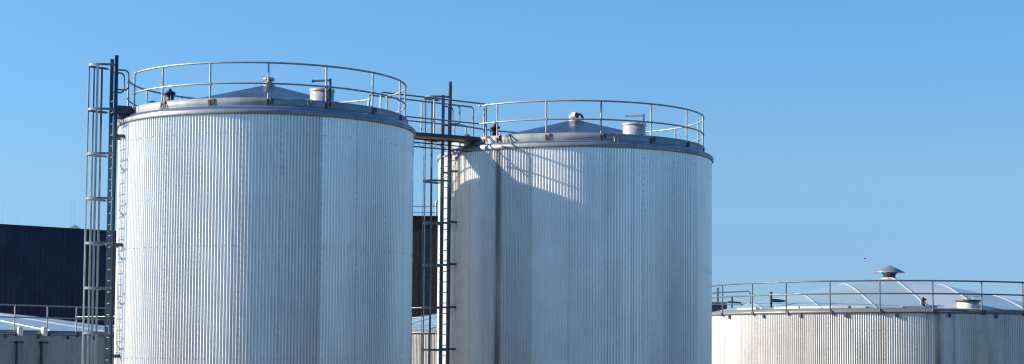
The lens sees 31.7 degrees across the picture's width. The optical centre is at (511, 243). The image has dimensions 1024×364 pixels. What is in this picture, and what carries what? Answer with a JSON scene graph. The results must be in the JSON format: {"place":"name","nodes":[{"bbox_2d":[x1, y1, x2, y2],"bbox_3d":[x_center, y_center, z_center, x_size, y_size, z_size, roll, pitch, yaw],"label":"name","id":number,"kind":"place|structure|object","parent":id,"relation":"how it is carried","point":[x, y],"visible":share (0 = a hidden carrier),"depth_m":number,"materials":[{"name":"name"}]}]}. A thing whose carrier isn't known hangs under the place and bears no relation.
{"place":"outdoors","nodes":[
{"label":"outdoors","id":0,"kind":"place"},
{"bbox_2d":[412,200,437,316],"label":"brick building","id":1,"kind":"structure","parent":0,"point":[417,287],"depth_m":150.28,"materials":[{"name":"brown brick"}]},
{"bbox_2d":[418,229,429,315],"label":"window","id":2,"kind":"structure","parent":1,"relation":"in","point":[427,231],"depth_m":150.41,"materials":[{"name":"glass"}]},
{"bbox_2d":[0,0,1023,308],"label":"sky","id":3,"kind":"structure","parent":0,"point":[838,134],"materials":[{"name":"blue"}]},
{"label":"yard pavement","id":4,"kind":"structure","parent":0,"visible":0},
{"bbox_2d":[0,304,114,363],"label":"storage tank","id":5,"kind":"object","parent":4,"relation":"on","point":[24,339],"visible":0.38,"depth_m":64.77,"materials":[{"name":"grey metal"}]},
{"bbox_2d":[114,61,415,363],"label":"storage tank","id":6,"kind":"object","parent":4,"relation":"on","point":[268,222],"visible":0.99,"depth_m":41.82,"materials":[{"name":"silver metal"}]},
{"bbox_2d":[82,55,131,363],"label":"caged ladder","id":7,"kind":"object","parent":6,"relation":"attached to","point":[117,111],"visible":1,"depth_m":43.37,"materials":[{"name":"metal"}]},
{"bbox_2d":[368,92,486,159],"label":"walkway","id":8,"kind":"structure","parent":6,"relation":"attached to","point":[438,137],"depth_m":48.04,"materials":[{"name":"metal"}]},
{"bbox_2d":[414,142,470,151],"bbox_3d":[-2.092,-2.584,47.798,2.141,0.239,0.034,2,-4,-19],"label":"cable tray","id":9,"kind":"object","parent":8,"relation":"hanging from","point":[442,148],"visible":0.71,"depth_m":47.87,"materials":[{"name":"metal"}]},
{"bbox_2d":[411,307,436,363],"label":"storage tank","id":10,"kind":"object","parent":4,"relation":"on","point":[417,323],"visible":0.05,"depth_m":78.34,"materials":[{"name":"grey metal"}]},
{"bbox_2d":[437,100,713,363],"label":"storage tank","id":11,"kind":"object","parent":4,"relation":"on","point":[575,239],"visible":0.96,"depth_m":47.11,"materials":[{"name":"metal"}]},
{"bbox_2d":[421,81,459,363],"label":"caged ladder","id":12,"kind":"object","parent":11,"relation":"attached to","point":[441,223],"visible":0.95,"depth_m":48.41,"materials":[{"name":"metal"}]},
{"bbox_2d":[712,288,750,307],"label":"service platform","id":13,"kind":"structure","parent":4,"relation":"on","point":[718,292],"depth_m":70.00,"materials":[{"name":"metal"}]},
{"bbox_2d":[712,265,1023,363],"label":"storage tank","id":14,"kind":"object","parent":4,"relation":"on","point":[889,317],"visible":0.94,"depth_m":60.16,"materials":[{"name":"metal"}]},
{"label":"ground","id":15,"kind":"structure","parent":0,"visible":0},
{"bbox_2d":[0,202,115,327],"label":"industrial building","id":16,"kind":"structure","parent":15,"relation":"on","point":[41,265],"depth_m":97.24,"materials":[{"name":"black metal"}]}
]}

